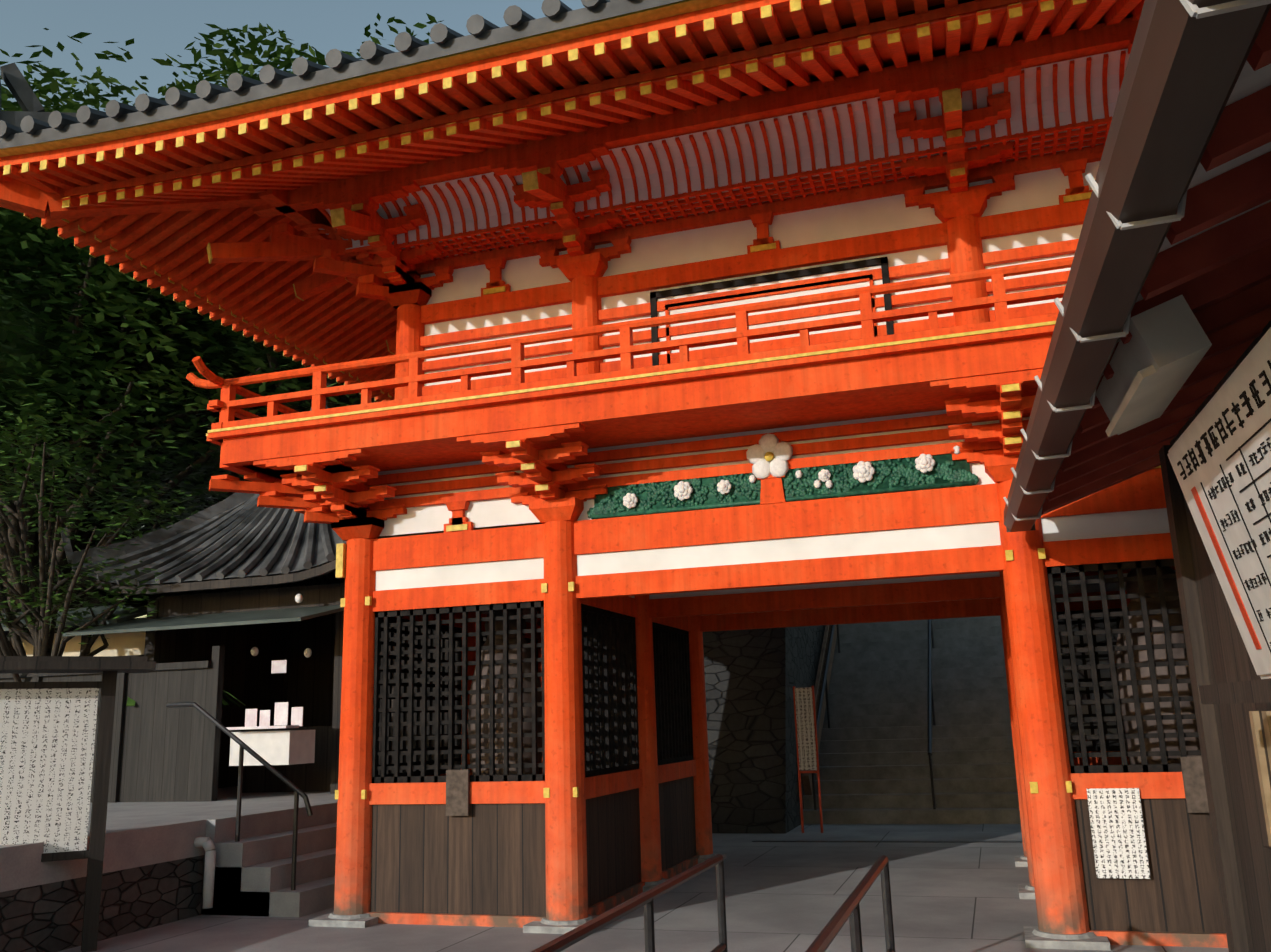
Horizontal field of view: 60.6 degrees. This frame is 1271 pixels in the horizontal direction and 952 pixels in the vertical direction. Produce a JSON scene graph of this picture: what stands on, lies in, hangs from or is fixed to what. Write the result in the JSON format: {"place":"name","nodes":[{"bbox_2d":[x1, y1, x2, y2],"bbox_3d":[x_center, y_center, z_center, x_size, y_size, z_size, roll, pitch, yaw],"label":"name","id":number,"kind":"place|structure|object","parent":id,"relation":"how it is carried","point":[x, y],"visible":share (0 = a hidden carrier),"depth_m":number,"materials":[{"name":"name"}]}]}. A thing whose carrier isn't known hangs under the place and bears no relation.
{"place":"outdoors","nodes":[
{"label":"outdoors","id":0,"kind":"place"},
{"bbox_2d":[0,855,203,951],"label":"terrace stone wall","id":1,"kind":"structure","parent":0,"point":[48,917],"depth_m":8.57,"materials":[{"name":"brown stone"}]},
{"bbox_2d":[11,233,218,606],"bbox_3d":[-13.259,-0.935,26.340,15.266,16.006,15.410,-6,-13,17],"label":"tree","id":2,"kind":"object","parent":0,"point":[96,600],"depth_m":25.17,"materials":[{"name":"green plant"}]},
{"bbox_2d":[100,80,231,509],"bbox_3d":[-6.512,-1.798,27.195,15.666,16.157,15.574,-6,-13,17],"label":"tree","id":3,"kind":"object","parent":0,"point":[141,87],"depth_m":22.84,"materials":[{"name":"green plant"}]},
{"bbox_2d":[0,0,584,617],"label":"sky","id":4,"kind":"structure","parent":0,"point":[158,28],"materials":[{"name":"blue"}]},
{"bbox_2d":[58,824,1228,951],"bbox_3d":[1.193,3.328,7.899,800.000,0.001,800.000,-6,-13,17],"label":"ground","id":5,"kind":"structure","parent":0,"point":[794,896],"depth_m":8.82,"materials":[{"name":"grey stone"}]},
{"bbox_2d":[0,656,155,951],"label":"notice board frame","id":6,"kind":"object","parent":5,"relation":"on","point":[109,668],"visible":1,"depth_m":8.25,"materials":[{"name":"brown wood"}]},
{"bbox_2d":[0,688,98,852],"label":"notice board","id":7,"kind":"object","parent":6,"relation":"attached to","point":[47,740],"visible":1,"depth_m":8.17,"materials":[{"name":"white paper"}]},
{"bbox_2d":[0,786,337,916],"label":"concrete terrace","id":8,"kind":"structure","parent":5,"relation":"on","point":[253,870],"depth_m":9.59,"materials":[{"name":"grey concrete"}]},
{"bbox_2d":[7,631,145,655],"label":"wall","id":9,"kind":"structure","parent":8,"relation":"on","point":[126,643],"depth_m":15.22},
{"bbox_2d":[0,402,197,681],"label":"small tree","id":10,"kind":"object","parent":8,"relation":"on","point":[26,456],"depth_m":13.62,"materials":[{"name":"green plant"}]},
{"bbox_2d":[0,646,224,802],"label":"board fence","id":11,"kind":"object","parent":8,"relation":"on","point":[161,752],"visible":0.6,"depth_m":12.71,"materials":[{"name":"grey wood"}]},
{"bbox_2d":[0,28,342,612],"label":"tree","id":12,"kind":"object","parent":8,"relation":"on","point":[28,248],"depth_m":17.37,"materials":[{"name":"green plant"}]},
{"bbox_2d":[126,690,245,706],"bbox_3d":[-6.397,3.362,13.950,2.608,1.450,2.608,-6,-13,17],"label":"cycad","id":13,"kind":"object","parent":8,"relation":"on","point":[130,702],"visible":0.08,"depth_m":14.27,"materials":[{"name":"green plant"}]},
{"bbox_2d":[194,837,215,908],"bbox_3d":[-3.791,3.462,9.503,0.256,0.583,0.094,-7,-14,22],"label":"drain pipe","id":14,"kind":"object","parent":8,"relation":"attached to","point":[207,844],"visible":0.9,"depth_m":9.45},
{"bbox_2d":[1,558,444,793],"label":"hall","id":15,"kind":"structure","parent":8,"relation":"on","point":[311,684],"depth_m":14.61,"materials":[{"name":"black wood"}]},
{"bbox_2d":[61,406,345,600],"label":"hall roof tiles","id":16,"kind":"object","parent":15,"relation":"attached to","point":[240,535],"visible":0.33,"depth_m":14.27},
{"bbox_2d":[229,730,314,765],"bbox_3d":[-4.232,3.169,12.684,0.800,0.380,0.500,-6,-13,17],"label":"table cloth","id":17,"kind":"object","parent":15,"relation":"on","point":[288,747],"visible":0.86,"depth_m":12.46,"materials":[{"name":"white fabric"}]},
{"bbox_2d":[226,660,302,729],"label":"papers","id":18,"kind":"object","parent":17,"relation":"on","point":[281,708],"visible":1,"depth_m":12.60,"materials":[{"name":"white paper"}]},
{"bbox_2d":[251,594,311,657],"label":"hall bulbs","id":19,"kind":"object","parent":15,"relation":"attached to","point":[307,651],"visible":0.77,"depth_m":13.57,"materials":[{"name":"white glass"}]},
{"bbox_2d":[72,13,443,517],"bbox_3d":[-4.444,-1.450,21.537,13.121,14.093,12.943,-6,-13,17],"label":"tree","id":20,"kind":"object","parent":8,"relation":"on","point":[229,66],"depth_m":18.87,"materials":[{"name":"green plant"}]},
{"bbox_2d":[244,479,825,833],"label":"masonry wall","id":21,"kind":"structure","parent":5,"relation":"on","point":[753,677],"depth_m":15.71,"materials":[{"name":"grey stone"}]},
{"bbox_2d":[166,619,935,951],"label":"handrails","id":22,"kind":"object","parent":5,"relation":"on","point":[836,923],"visible":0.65,"depth_m":5.13,"materials":[{"name":"grey metal"}]},
{"bbox_2d":[0,0,1227,947],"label":"temple gate","id":23,"kind":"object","parent":5,"relation":"on","point":[366,312],"visible":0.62,"depth_m":8.74,"materials":[{"name":"orange wood"}]},
{"bbox_2d":[0,0,973,148],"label":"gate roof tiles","id":24,"kind":"object","parent":23,"relation":"attached to","point":[33,122],"visible":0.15,"depth_m":7.81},
{"bbox_2d":[0,0,1117,310],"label":"gate eave boards","id":25,"kind":"object","parent":23,"relation":"attached to","point":[818,24],"visible":0.15,"depth_m":7.53,"materials":[{"name":"orange wood"}]},
{"bbox_2d":[0,0,1160,798],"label":"metal fittings","id":26,"kind":"object","parent":23,"relation":"attached to","point":[952,100],"visible":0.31,"depth_m":7.80,"materials":[{"name":"gold metal"}]},
{"bbox_2d":[319,49,1175,623],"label":"white wall panels","id":27,"kind":"object","parent":23,"relation":"attached to","point":[1037,189],"visible":0.17,"depth_m":9.03,"materials":[{"name":"white paint"}]},
{"bbox_2d":[587,454,978,518],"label":"carved frieze panels","id":28,"kind":"object","parent":23,"relation":"attached to","point":[897,475],"visible":0.77,"depth_m":8.53,"materials":[{"name":"green wood"}]},
{"bbox_2d":[372,257,1200,782],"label":"lattice screens","id":29,"kind":"object","parent":23,"relation":"attached to","point":[610,695],"visible":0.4,"depth_m":9.18,"materials":[{"name":"black wood"}]},
{"bbox_2d":[623,433,960,508],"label":"flower ornaments","id":30,"kind":"object","parent":23,"relation":"attached to","point":[778,465],"visible":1,"depth_m":8.57},
{"bbox_2d":[446,756,1208,815],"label":"wooden plaques","id":31,"kind":"object","parent":23,"relation":"attached to","point":[457,792],"visible":0.79,"depth_m":7.28,"materials":[{"name":"brown wood"}]},
{"bbox_2d":[1086,788,1149,878],"bbox_3d":[3.256,2.409,7.337,0.330,0.580,0.015,-6,-13,17],"label":"notice sheet","id":32,"kind":"object","parent":23,"relation":"attached to","point":[1118,834],"depth_m":7.33,"materials":[{"name":"white paper"}]},
{"bbox_2d":[309,852,1110,950],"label":"pillar bases","id":33,"kind":"object","parent":5,"relation":"on","point":[1035,936],"visible":0.21,"depth_m":8.26,"materials":[{"name":"grey stone"}]},
{"bbox_2d":[793,686,822,832],"bbox_3d":[2.366,3.876,14.919,0.290,1.950,0.030,-6,-13,17],"label":"sign stand","id":34,"kind":"object","parent":5,"relation":"on","point":[819,790],"visible":0.95,"depth_m":14.87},
{"bbox_2d":[795,687,816,769],"bbox_3d":[2.347,3.481,14.986,0.240,1.110,0.015,-6,-13,17],"label":"sign board","id":35,"kind":"object","parent":34,"relation":"attached to","point":[805,729],"visible":1,"depth_m":14.98,"materials":[{"name":"wood"}]},
{"bbox_2d":[467,567,1200,774],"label":"guardian statues","id":36,"kind":"object","parent":5,"relation":"on","point":[1164,690],"visible":0.35,"depth_m":8.39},
{"bbox_2d":[752,840,1022,842],"bbox_3d":[3.929,4.429,13.165,5.100,0.006,0.120,-6,-13,17],"label":"drain grate","id":37,"kind":"object","parent":5,"relation":"on","point":[887,841],"visible":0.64,"depth_m":13.39,"materials":[{"name":"black metal"}]},
{"bbox_2d":[803,616,1020,823],"bbox_3d":[11.981,5.609,34.157,7.350,6.460,40.000,-6,-13,17],"label":"stone stairway","id":38,"kind":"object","parent":5,"relation":"on","point":[874,768],"visible":0.4,"depth_m":17.45,"materials":[{"name":"grey stone"}]},
{"bbox_2d":[802,625,836,794],"bbox_3d":[3.960,2.265,21.350,0.100,7.012,10.282,-6,-13,17],"label":"stair stringer","id":39,"kind":"object","parent":38,"relation":"attached to","point":[807,782],"visible":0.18,"depth_m":18.07,"materials":[{"name":"grey metal"}]},
{"bbox_2d":[378,485,971,538],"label":"wall","id":40,"kind":"structure","parent":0,"point":[690,510],"depth_m":8.74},
{"bbox_2d":[370,776,1225,933],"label":"wood paneling","id":41,"kind":"structure","parent":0,"point":[485,859],"depth_m":8.73,"materials":[{"name":"brown wood"}]},
{"bbox_2d":[1057,616,1121,746],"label":"ashlar wall","id":42,"kind":"structure","parent":0,"point":[1104,673],"depth_m":13.31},
{"bbox_2d":[1003,0,1270,520],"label":"gutter brackets","id":43,"kind":"object","parent":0,"point":[1193,10],"visible":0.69,"depth_m":2.77,"materials":[{"name":"grey metal"}]},
{"bbox_2d":[1004,0,1270,531],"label":"rain gutter","id":44,"kind":"object","parent":43,"relation":"attached to","point":[1184,68],"visible":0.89,"depth_m":2.65,"materials":[{"name":"metal"}]},
{"bbox_2d":[1041,8,1270,514],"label":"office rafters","id":45,"kind":"object","parent":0,"point":[1218,278],"visible":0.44,"depth_m":3.94,"materials":[{"name":"brown wood"}]},
{"bbox_2d":[1103,60,1270,374],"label":"rafters","id":46,"kind":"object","parent":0,"point":[1250,80],"depth_m":3.06,"materials":[{"name":"brown wood"}]},
{"bbox_2d":[1096,295,1211,436],"bbox_3d":[2.041,-0.406,4.338,0.288,0.279,1.009,-6,-13,17],"label":"office loudspeaker","id":47,"kind":"object","parent":46,"relation":"attached to","point":[1155,360],"visible":0.93,"depth_m":4.00,"materials":[{"name":"grey plastic"}]},
{"bbox_2d":[1159,320,1270,951],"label":"office wall","id":48,"kind":"structure","parent":0,"point":[1231,688],"depth_m":5.98,"materials":[{"name":"brown wood"}]},
{"bbox_2d":[1168,327,1270,678],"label":"sign frame","id":49,"kind":"object","parent":48,"relation":"on","point":[1266,676],"visible":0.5,"depth_m":4.09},
{"bbox_2d":[1177,360,1270,652],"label":"office info sign lettering","id":50,"kind":"object","parent":49,"relation":"attached to","point":[1235,409],"visible":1,"depth_m":4.14},
{"bbox_2d":[1167,331,1270,674],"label":"sign board","id":51,"kind":"object","parent":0,"point":[1208,474],"depth_m":4.29,"materials":[{"name":"white wood"}]},
{"bbox_2d":[1249,711,1270,845],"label":"office door strips","id":52,"kind":"object","parent":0,"point":[1262,768],"visible":1,"depth_m":5.26,"materials":[{"name":"beige wood"}]}
]}

